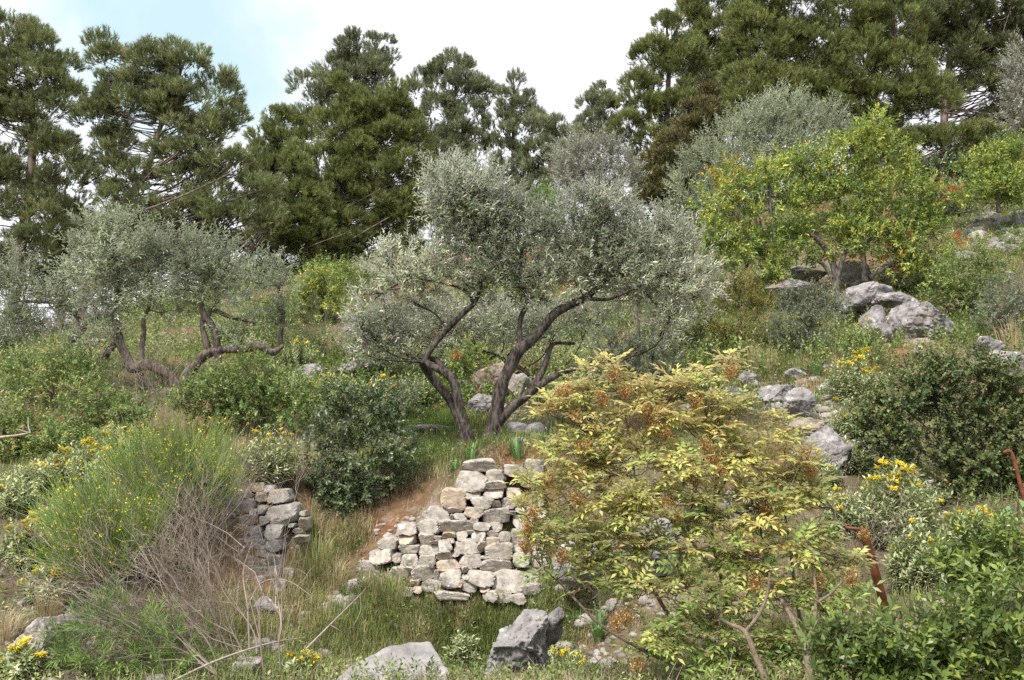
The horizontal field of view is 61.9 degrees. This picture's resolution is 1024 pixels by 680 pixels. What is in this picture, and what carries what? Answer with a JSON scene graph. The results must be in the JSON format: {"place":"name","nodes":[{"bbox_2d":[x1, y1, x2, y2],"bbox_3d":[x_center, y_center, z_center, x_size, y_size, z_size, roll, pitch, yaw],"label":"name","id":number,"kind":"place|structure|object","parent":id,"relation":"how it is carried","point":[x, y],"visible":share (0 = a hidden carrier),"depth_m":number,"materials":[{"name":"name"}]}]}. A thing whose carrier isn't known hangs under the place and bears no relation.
{"place":"outdoors","nodes":[
{"label":"outdoors","id":0,"kind":"place"},
{"bbox_2d":[0,175,1023,679],"bbox_3d":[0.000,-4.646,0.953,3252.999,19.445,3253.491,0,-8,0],"label":"hillside","id":1,"kind":"structure","parent":0,"point":[418,503],"depth_m":9.70,"materials":[{"name":"soil"}]},
{"bbox_2d":[0,472,42,517],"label":"sage bush","id":2,"kind":"object","parent":1,"relation":"on","point":[12,495],"visible":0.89,"depth_m":9.04,"materials":[{"name":"green plant"}]},
{"bbox_2d":[0,602,42,642],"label":"grass tuft","id":3,"kind":"object","parent":1,"relation":"on","point":[4,627],"visible":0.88,"depth_m":6.77,"materials":[{"name":"plant"}]},
{"bbox_2d":[0,515,50,569],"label":"sage bush","id":4,"kind":"object","parent":1,"relation":"on","point":[13,547],"visible":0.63,"depth_m":7.82,"materials":[{"name":"green plant"}]},
{"bbox_2d":[0,634,51,679],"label":"sage bush","id":5,"kind":"object","parent":1,"relation":"on","point":[21,659],"visible":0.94,"depth_m":6.08,"materials":[{"name":"green plant"}]},
{"bbox_2d":[0,457,57,494],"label":"sage bush","id":6,"kind":"object","parent":1,"relation":"on","point":[28,471],"visible":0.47,"depth_m":9.53,"materials":[{"name":"green plant"}]},
{"bbox_2d":[12,562,78,603],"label":"sage bush","id":7,"kind":"object","parent":1,"relation":"on","point":[41,576],"visible":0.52,"depth_m":7.36,"materials":[{"name":"green plant"}]},
{"bbox_2d":[0,4,92,324],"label":"pine tree","id":8,"kind":"object","parent":1,"relation":"on","point":[20,102],"visible":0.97,"depth_m":27.84,"materials":[{"name":"green plant"}]},
{"bbox_2d":[7,612,85,676],"bbox_3d":[-3.570,2.505,6.476,0.725,0.834,0.636,-2,-8,12],"label":"rock","id":9,"kind":"object","parent":1,"relation":"on","point":[41,623],"visible":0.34,"depth_m":6.32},
{"bbox_2d":[0,391,100,461],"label":"mastic bush","id":10,"kind":"object","parent":1,"relation":"on","point":[13,420],"visible":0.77,"depth_m":10.74,"materials":[{"name":"green plant"}]},
{"bbox_2d":[28,579,77,617],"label":"grass tuft","id":11,"kind":"object","parent":1,"relation":"on","point":[48,608],"visible":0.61,"depth_m":7.15,"materials":[{"name":"plant"}]},
{"bbox_2d":[0,173,113,324],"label":"pine tree","id":12,"kind":"object","parent":1,"relation":"on","point":[76,210],"visible":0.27,"depth_m":31.37,"materials":[{"name":"green plant"}]},
{"bbox_2d":[0,336,115,409],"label":"mastic bush","id":13,"kind":"object","parent":1,"relation":"on","point":[56,360],"visible":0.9,"depth_m":12.56,"materials":[{"name":"green plant"}]},
{"bbox_2d":[0,236,122,365],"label":"olive tree","id":14,"kind":"object","parent":1,"relation":"on","point":[20,310],"visible":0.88,"depth_m":14.66,"materials":[{"name":"green plant"}]},
{"bbox_2d":[0,293,128,341],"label":"mastic bush","id":15,"kind":"object","parent":1,"relation":"on","point":[48,323],"visible":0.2,"depth_m":24.07,"materials":[{"name":"green plant"}]},
{"bbox_2d":[33,436,124,491],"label":"sage bush","id":16,"kind":"object","parent":1,"relation":"on","point":[56,463],"visible":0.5,"depth_m":9.53,"materials":[{"name":"green plant"}]},
{"bbox_2d":[21,371,163,441],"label":"mastic bush","id":17,"kind":"object","parent":1,"relation":"on","point":[92,412],"visible":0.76,"depth_m":11.48,"materials":[{"name":"green plant"}]},
{"bbox_2d":[6,452,187,587],"bbox_3d":[-3.816,1.652,7.805,1.637,1.317,2.664,3,-8,-17],"label":"broom bush","id":18,"kind":"object","parent":1,"relation":"on","point":[63,511],"visible":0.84,"depth_m":7.64,"materials":[{"name":"plant"}]},
{"bbox_2d":[85,420,150,455],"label":"sage bush","id":19,"kind":"object","parent":1,"relation":"on","point":[111,430],"visible":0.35,"depth_m":10.66,"materials":[{"name":"green plant"}]},
{"bbox_2d":[31,572,225,679],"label":"pine bush","id":20,"kind":"object","parent":1,"relation":"on","point":[84,656],"visible":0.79,"depth_m":6.19,"materials":[{"name":"green plant"}]},
{"bbox_2d":[47,307,235,427],"bbox_3d":[-5.305,0.747,12.649,2.769,2.683,3.080,6,-10,-36],"label":"dead shrub","id":21,"kind":"object","parent":1,"relation":"on","point":[146,377],"visible":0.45,"depth_m":12.74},
{"bbox_2d":[66,393,261,545],"bbox_3d":[-3.523,1.292,8.697,2.376,1.626,1.764,-6,-10,38],"label":"broom bush","id":22,"kind":"object","parent":1,"relation":"on","point":[168,448],"visible":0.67,"depth_m":8.50,"materials":[{"name":"plant"}]},
{"bbox_2d":[48,195,283,392],"bbox_3d":[-5.479,-0.689,13.576,3.746,3.400,1.504,0,-8,0],"label":"olive tree","id":23,"kind":"object","parent":1,"relation":"on","point":[100,240],"visible":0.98,"depth_m":13.50,"materials":[{"name":"green plant"}]},
{"bbox_2d":[0,431,341,679],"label":"dead shrub","id":24,"kind":"object","parent":1,"relation":"on","point":[191,621],"visible":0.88,"depth_m":6.47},
{"bbox_2d":[51,23,293,327],"bbox_3d":[-10.990,-5.189,28.192,7.970,10.712,3.376,0,-8,0],"label":"pine tree","id":25,"kind":"object","parent":1,"relation":"on","point":[162,97],"visible":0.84,"depth_m":27.80,"materials":[{"name":"green plant"}]},
{"bbox_2d":[77,415,270,588],"bbox_3d":[-3.374,1.505,8.238,1.852,1.719,1.807,-5,-10,33],"label":"dead shrub","id":26,"kind":"object","parent":1,"relation":"on","point":[196,508],"visible":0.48,"depth_m":8.26,"materials":[{"name":"plant"}]},
{"bbox_2d":[75,222,293,302],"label":"tree","id":27,"kind":"object","parent":1,"relation":"on","point":[244,238],"visible":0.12,"depth_m":31.41,"materials":[{"name":"green plant"}]},
{"bbox_2d":[156,345,329,434],"bbox_3d":[-3.583,0.710,11.378,2.286,1.287,1.069,0,-8,0],"label":"mastic bush","id":28,"kind":"object","parent":1,"relation":"on","point":[226,398],"visible":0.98,"depth_m":11.28,"materials":[{"name":"green plant"}]},
{"bbox_2d":[203,477,310,679],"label":"dead shrub","id":29,"kind":"object","parent":1,"relation":"on","point":[279,612],"visible":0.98,"depth_m":6.16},
{"bbox_2d":[221,235,311,352],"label":"olive tree","id":30,"kind":"object","parent":1,"relation":"on","point":[281,302],"visible":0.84,"depth_m":15.67,"materials":[{"name":"green plant"}]},
{"bbox_2d":[163,405,371,523],"bbox_3d":[-2.809,1.645,9.583,1.561,1.832,2.050,-6,-10,38],"label":"dead shrub","id":31,"kind":"object","parent":1,"relation":"on","point":[245,483],"visible":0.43,"depth_m":9.57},
{"bbox_2d":[224,482,313,595],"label":"dry stone wall","id":32,"kind":"structure","parent":1,"relation":"on","point":[284,503],"depth_m":9.18,"materials":[{"name":"stone"}]},
{"bbox_2d":[232,424,310,485],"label":"sage bush","id":33,"kind":"object","parent":1,"relation":"on","point":[282,458],"visible":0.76,"depth_m":9.74,"materials":[{"name":"green plant"}]},
{"bbox_2d":[234,101,317,264],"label":"pine tree","id":34,"kind":"object","parent":1,"relation":"on","point":[283,112],"visible":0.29,"depth_m":34.00,"materials":[{"name":"green plant"}]},
{"bbox_2d":[276,645,321,678],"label":"sage bush","id":35,"kind":"object","parent":1,"relation":"on","point":[309,654],"visible":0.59,"depth_m":6.14,"materials":[{"name":"green plant"}]},
{"bbox_2d":[276,335,323,368],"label":"sage bush","id":36,"kind":"object","parent":1,"relation":"on","point":[297,357],"visible":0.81,"depth_m":15.07,"materials":[{"name":"green plant"}]},
{"bbox_2d":[255,135,345,269],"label":"pine tree","id":37,"kind":"object","parent":1,"relation":"on","point":[310,208],"visible":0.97,"depth_m":29.09,"materials":[{"name":"green plant"}]},
{"bbox_2d":[265,319,340,350],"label":"mastic bush","id":38,"kind":"object","parent":1,"relation":"on","point":[299,333],"visible":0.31,"depth_m":17.06,"materials":[{"name":"green plant"}]},
{"bbox_2d":[286,517,344,582],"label":"grass tuft","id":39,"kind":"object","parent":1,"relation":"on","point":[314,557],"visible":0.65,"depth_m":8.83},
{"bbox_2d":[261,275,376,360],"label":"dead shrub","id":40,"kind":"object","parent":1,"relation":"on","point":[314,330],"visible":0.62,"depth_m":16.18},
{"bbox_2d":[285,257,355,323],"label":"terebinth bush","id":41,"kind":"object","parent":1,"relation":"on","point":[317,278],"visible":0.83,"depth_m":21.19,"materials":[{"name":"green plant"}]},
{"bbox_2d":[282,25,403,259],"bbox_3d":[-7.107,-7.955,36.487,4.735,11.466,4.104,7,-11,-40],"label":"pine tree","id":42,"kind":"object","parent":1,"relation":"on","point":[372,64],"visible":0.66,"depth_m":36.48,"materials":[{"name":"green plant"}]},
{"bbox_2d":[273,69,441,261],"bbox_3d":[-5.511,-6.311,31.706,5.619,7.876,4.427,5,-10,-33],"label":"pine tree","id":43,"kind":"object","parent":1,"relation":"on","point":[358,151],"visible":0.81,"depth_m":31.21,"materials":[{"name":"green plant"}]},
{"bbox_2d":[294,374,423,516],"bbox_3d":[-1.800,1.361,9.918,1.586,1.938,1.008,0,-8,0],"label":"mastic bush","id":44,"kind":"object","parent":1,"relation":"on","point":[352,482],"visible":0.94,"depth_m":9.91,"materials":[{"name":"green plant"}]},
{"bbox_2d":[335,641,448,679],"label":"rock slab","id":45,"kind":"object","parent":1,"relation":"on","point":[421,650],"visible":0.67,"depth_m":6.10,"materials":[{"name":"stone"}]},
{"bbox_2d":[358,372,437,422],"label":"mastic bush","id":46,"kind":"object","parent":1,"relation":"on","point":[416,387],"visible":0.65,"depth_m":12.34,"materials":[{"name":"green plant"}]},
{"bbox_2d":[404,45,499,245],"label":"pine tree","id":47,"kind":"object","parent":1,"relation":"on","point":[448,134],"visible":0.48,"depth_m":35.31,"materials":[{"name":"green plant"}]},
{"bbox_2d":[356,458,549,604],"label":"dry stone wall","id":48,"kind":"structure","parent":1,"relation":"on","point":[472,484],"depth_m":8.96,"materials":[{"name":"stone"}]},
{"bbox_2d":[441,629,480,666],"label":"sage bush","id":49,"kind":"object","parent":1,"relation":"on","point":[460,647],"visible":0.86,"depth_m":8.07,"materials":[{"name":"green plant"}]},
{"bbox_2d":[444,331,500,392],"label":"terebinth bush","id":50,"kind":"object","parent":1,"relation":"on","point":[459,356],"visible":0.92,"depth_m":13.63,"materials":[{"name":"green plant"}]},
{"bbox_2d":[334,276,632,379],"bbox_3d":[-0.466,-0.103,14.464,5.036,1.931,1.425,0,-8,0],"label":"olive tree","id":51,"kind":"object","parent":1,"relation":"on","point":[484,328],"visible":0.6,"depth_m":14.32,"materials":[{"name":"green plant"}]},
{"bbox_2d":[470,362,508,394],"bbox_3d":[-0.357,0.679,13.779,0.665,0.662,0.506,2,-8,-16],"label":"rock","id":52,"kind":"object","parent":1,"relation":"on","point":[494,373],"visible":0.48,"depth_m":13.56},
{"bbox_2d":[0,210,1014,679],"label":"rubble","id":53,"kind":"object","parent":1,"relation":"on","point":[612,600],"visible":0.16,"depth_m":8.38,"materials":[{"name":"stone"}]},
{"bbox_2d":[783,387,815,418],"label":"rock","id":54,"kind":"object","parent":53,"relation":"on","point":[797,400],"visible":0.94,"depth_m":11.36,"materials":[{"name":"stone"}]},
{"bbox_2d":[0,213,1023,679],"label":"grass","id":55,"kind":"structure","parent":1,"relation":"on","point":[372,597],"depth_m":8.56,"materials":[{"name":"plant"}]},
{"bbox_2d":[0,167,1023,679],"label":"undergrowth","id":56,"kind":"object","parent":1,"relation":"on","point":[876,355],"visible":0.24,"depth_m":14.51,"materials":[{"name":"plant"}]},
{"bbox_2d":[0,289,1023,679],"bbox_3d":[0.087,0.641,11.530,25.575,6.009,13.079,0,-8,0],"label":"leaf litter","id":57,"kind":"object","parent":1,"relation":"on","point":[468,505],"visible":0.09,"depth_m":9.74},
{"bbox_2d":[0,240,1023,679],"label":"fallen twigs","id":58,"kind":"object","parent":1,"relation":"on","point":[870,602],"depth_m":7.53,"materials":[{"name":"wood"}]},
{"bbox_2d":[477,65,549,231],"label":"pine tree","id":59,"kind":"object","parent":1,"relation":"on","point":[511,119],"visible":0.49,"depth_m":35.26,"materials":[{"name":"green plant"}]},
{"bbox_2d":[485,608,549,677],"bbox_3d":[0.037,2.383,6.460,0.529,0.666,0.518,0,-8,0],"label":"rock","id":60,"kind":"object","parent":1,"relation":"on","point":[521,638],"visible":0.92,"depth_m":6.34,"materials":[{"name":"stone"}]},
{"bbox_2d":[336,144,736,447],"bbox_3d":[0.297,-0.531,10.922,5.260,4.260,1.555,0,-8,0],"label":"olive tree","id":61,"kind":"object","parent":1,"relation":"on","point":[466,200],"visible":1,"depth_m":10.87,"materials":[{"name":"green plant"}]},
{"bbox_2d":[514,109,584,239],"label":"pine tree","id":62,"kind":"object","parent":1,"relation":"on","point":[548,124],"visible":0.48,"depth_m":34.05,"materials":[{"name":"green plant"}]},
{"bbox_2d":[546,606,564,645],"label":"rock","id":63,"kind":"object","parent":1,"relation":"on","point":[555,630],"visible":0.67,"depth_m":6.58,"materials":[{"name":"stone"}]},
{"bbox_2d":[533,117,651,216],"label":"olive tree","id":64,"kind":"object","parent":1,"relation":"on","point":[592,169],"visible":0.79,"depth_m":27.77,"materials":[{"name":"green plant"}]},
{"bbox_2d":[570,78,629,169],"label":"pine tree","id":65,"kind":"object","parent":1,"relation":"on","point":[601,103],"visible":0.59,"depth_m":36.37,"materials":[{"name":"green plant"}]},
{"bbox_2d":[583,310,708,408],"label":"oak bush","id":66,"kind":"object","parent":1,"relation":"on","point":[636,345],"visible":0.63,"depth_m":12.78,"materials":[{"name":"green plant"}]},
{"bbox_2d":[624,517,680,576],"bbox_3d":[1.376,2.058,8.459,0.591,0.576,0.451,0,-8,0],"label":"rock","id":67,"kind":"object","parent":1,"relation":"on","point":[656,555],"visible":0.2,"depth_m":8.32,"materials":[{"name":"stone"}]},
{"bbox_2d":[600,256,717,360],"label":"olive tree","id":68,"kind":"object","parent":1,"relation":"on","point":[638,314],"visible":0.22,"depth_m":14.15,"materials":[{"name":"green plant"}]},
{"bbox_2d":[605,6,714,211],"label":"pine tree","id":69,"kind":"object","parent":1,"relation":"on","point":[667,55],"visible":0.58,"depth_m":34.30,"materials":[{"name":"green plant"}]},
{"bbox_2d":[631,69,735,215],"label":"cypress tree","id":70,"kind":"object","parent":1,"relation":"on","point":[667,141],"visible":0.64,"depth_m":29.83,"materials":[{"name":"plant"}]},
{"bbox_2d":[502,346,884,679],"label":"sumac bush","id":71,"kind":"object","parent":1,"relation":"on","point":[624,510],"visible":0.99,"depth_m":5.57,"materials":[{"name":"yellow plant"}]},
{"bbox_2d":[660,346,727,396],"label":"mastic bush","id":72,"kind":"object","parent":1,"relation":"on","point":[701,362],"visible":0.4,"depth_m":12.96,"materials":[{"name":"green plant"}]},
{"bbox_2d":[664,297,735,357],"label":"oak bush","id":73,"kind":"object","parent":1,"relation":"on","point":[696,329],"visible":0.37,"depth_m":15.27,"materials":[{"name":"green plant"}]},
{"bbox_2d":[671,0,757,208],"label":"pine tree","id":74,"kind":"object","parent":1,"relation":"on","point":[702,19],"visible":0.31,"depth_m":36.53,"materials":[{"name":"green plant"}]},
{"bbox_2d":[693,265,782,351],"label":"juniper bush","id":75,"kind":"object","parent":1,"relation":"on","point":[757,313],"visible":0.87,"depth_m":15.13,"materials":[{"name":"green plant"}]},
{"bbox_2d":[657,75,862,241],"bbox_3d":[7.273,-5.168,24.903,6.262,5.244,2.545,0,-8,0],"label":"olive tree","id":76,"kind":"object","parent":1,"relation":"on","point":[759,146],"visible":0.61,"depth_m":24.77,"materials":[{"name":"green plant"}]},
{"bbox_2d":[757,384,796,403],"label":"rock","id":77,"kind":"object","parent":1,"relation":"on","point":[774,392],"visible":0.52,"depth_m":12.16,"materials":[{"name":"stone"}]},
{"bbox_2d":[716,0,877,204],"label":"pine tree","id":78,"kind":"object","parent":1,"relation":"on","point":[782,36],"visible":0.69,"depth_m":32.13,"materials":[{"name":"green plant"}]},
{"bbox_2d":[763,274,857,357],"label":"oak bush","id":79,"kind":"object","parent":1,"relation":"on","point":[809,318],"visible":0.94,"depth_m":14.50,"materials":[{"name":"green plant"}]},
{"bbox_2d":[786,425,852,474],"bbox_3d":[3.469,1.362,9.656,0.710,0.805,0.553,-3,-8,19],"label":"rock","id":80,"kind":"object","parent":1,"relation":"on","point":[833,443],"visible":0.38,"depth_m":9.45,"materials":[{"name":"stone"}]},
{"bbox_2d":[685,101,972,304],"bbox_3d":[6.657,-2.968,18.306,6.181,4.515,1.884,0,-8,0],"label":"terebinth tree","id":81,"kind":"object","parent":1,"relation":"on","point":[895,232],"visible":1,"depth_m":18.20,"materials":[{"name":"green plant"}]},
{"bbox_2d":[818,483,860,539],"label":"sage bush","id":82,"kind":"object","parent":1,"relation":"on","point":[844,511],"visible":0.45,"depth_m":8.12,"materials":[{"name":"green plant"}]},
{"bbox_2d":[804,321,874,365],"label":"mastic bush","id":83,"kind":"object","parent":1,"relation":"on","point":[845,342],"visible":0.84,"depth_m":13.45,"materials":[{"name":"green plant"}]},
{"bbox_2d":[826,395,873,438],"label":"sage bush","id":84,"kind":"object","parent":1,"relation":"on","point":[842,414],"visible":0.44,"depth_m":10.72,"materials":[{"name":"green plant"}]},
{"bbox_2d":[737,435,970,631],"bbox_3d":[2.873,1.909,7.178,2.367,2.281,1.658,2,-8,-16],"label":"dead shrub","id":85,"kind":"object","parent":1,"relation":"on","point":[861,546],"visible":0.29,"depth_m":7.28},
{"bbox_2d":[821,346,889,406],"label":"sage bush","id":86,"kind":"object","parent":1,"relation":"on","point":[856,378],"visible":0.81,"depth_m":11.82,"materials":[{"name":"green plant"}]},
{"bbox_2d":[837,435,876,474],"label":"sage bush","id":87,"kind":"object","parent":1,"relation":"on","point":[853,464],"visible":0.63,"depth_m":9.41,"materials":[{"name":"green plant"}]},
{"bbox_2d":[838,281,893,313],"bbox_3d":[6.856,-0.831,16.545,1.010,0.643,0.673,-4,-9,27],"label":"boulder","id":88,"kind":"object","parent":1,"relation":"on","point":[862,295],"visible":0.81,"depth_m":16.35,"materials":[{"name":"stone"}]},
{"bbox_2d":[871,292,914,307],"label":"rock","id":89,"kind":"object","parent":88,"relation":"on","point":[890,300],"visible":0.74,"depth_m":16.11,"materials":[{"name":"stone"}]},
{"bbox_2d":[844,526,888,615],"bbox_3d":[2.747,1.848,6.445,0.602,0.889,0.098,6,-10,-35],"label":"iron post","id":90,"kind":"object","parent":1,"relation":"on","point":[876,575],"visible":0.58,"depth_m":6.46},
{"bbox_2d":[858,305,893,343],"bbox_3d":[6.431,-0.243,15.088,0.564,0.757,0.635,0,-8,0],"label":"boulder","id":91,"kind":"object","parent":1,"relation":"on","point":[875,314],"visible":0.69,"depth_m":14.89,"materials":[{"name":"stone"}]},
{"bbox_2d":[848,456,945,550],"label":"sage bush","id":92,"kind":"object","parent":1,"relation":"on","point":[890,501],"visible":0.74,"depth_m":7.76,"materials":[{"name":"green plant"}]},
{"bbox_2d":[776,544,1023,679],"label":"mastic bush","id":93,"kind":"object","parent":1,"relation":"on","point":[947,652],"visible":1,"depth_m":4.34,"materials":[{"name":"green plant"}]},
{"bbox_2d":[880,515,949,595],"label":"sage bush","id":94,"kind":"object","parent":1,"relation":"on","point":[902,564],"visible":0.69,"depth_m":6.82,"materials":[{"name":"green plant"}]},
{"bbox_2d":[811,0,1020,174],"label":"pine tree","id":95,"kind":"object","parent":1,"relation":"on","point":[870,22],"visible":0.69,"depth_m":32.07,"materials":[{"name":"green plant"}]},
{"bbox_2d":[884,297,957,339],"bbox_3d":[7.428,-0.264,15.359,1.397,1.027,0.894,3,-9,-20],"label":"boulder","id":96,"kind":"object","parent":1,"relation":"on","point":[923,315],"visible":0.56,"depth_m":14.99,"materials":[{"name":"stone"}]},
{"bbox_2d":[838,333,1023,504],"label":"oak bush","id":97,"kind":"object","parent":1,"relation":"on","point":[925,388],"visible":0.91,"depth_m":8.84,"materials":[{"name":"green plant"}]},
{"bbox_2d":[898,177,989,223],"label":"mastic bush","id":98,"kind":"object","parent":1,"relation":"on","point":[949,207],"visible":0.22,"depth_m":24.54,"materials":[{"name":"green plant"}]},
{"bbox_2d":[887,143,1021,185],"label":"mastic bush","id":99,"kind":"object","parent":1,"relation":"on","point":[939,161],"visible":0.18,"depth_m":29.78,"materials":[{"name":"green plant"}]},
{"bbox_2d":[887,0,1023,175],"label":"pine tree","id":100,"kind":"object","parent":1,"relation":"on","point":[964,37],"visible":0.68,"depth_m":35.30,"materials":[{"name":"green plant"}]},
{"bbox_2d":[907,491,1023,625],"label":"mastic bush","id":101,"kind":"object","parent":1,"relation":"on","point":[997,538],"visible":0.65,"depth_m":5.68,"materials":[{"name":"green plant"}]},
{"bbox_2d":[914,237,1018,319],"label":"oak bush","id":102,"kind":"object","parent":1,"relation":"on","point":[949,281],"visible":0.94,"depth_m":16.40,"materials":[{"name":"green plant"}]},
{"bbox_2d":[934,504,1010,552],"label":"sage bush","id":103,"kind":"object","parent":1,"relation":"on","point":[950,534],"visible":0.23,"depth_m":7.17,"materials":[{"name":"green plant"}]},
{"bbox_2d":[938,128,1023,213],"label":"terebinth tree","id":104,"kind":"object","parent":1,"relation":"on","point":[998,173],"visible":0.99,"depth_m":22.67,"materials":[{"name":"green plant"}]},
{"bbox_2d":[967,262,1023,341],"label":"oak bush","id":105,"kind":"object","parent":1,"relation":"on","point":[1012,310],"visible":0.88,"depth_m":14.75,"materials":[{"name":"green plant"}]},
{"bbox_2d":[987,25,1023,173],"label":"olive tree","id":106,"kind":"object","parent":1,"relation":"on","point":[1017,86],"visible":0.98,"depth_m":27.31,"materials":[{"name":"green plant"}]},
{"bbox_2d":[0,0,1023,332],"label":"sky","id":107,"kind":"structure","parent":0,"point":[562,47],"materials":[{"name":"white"}]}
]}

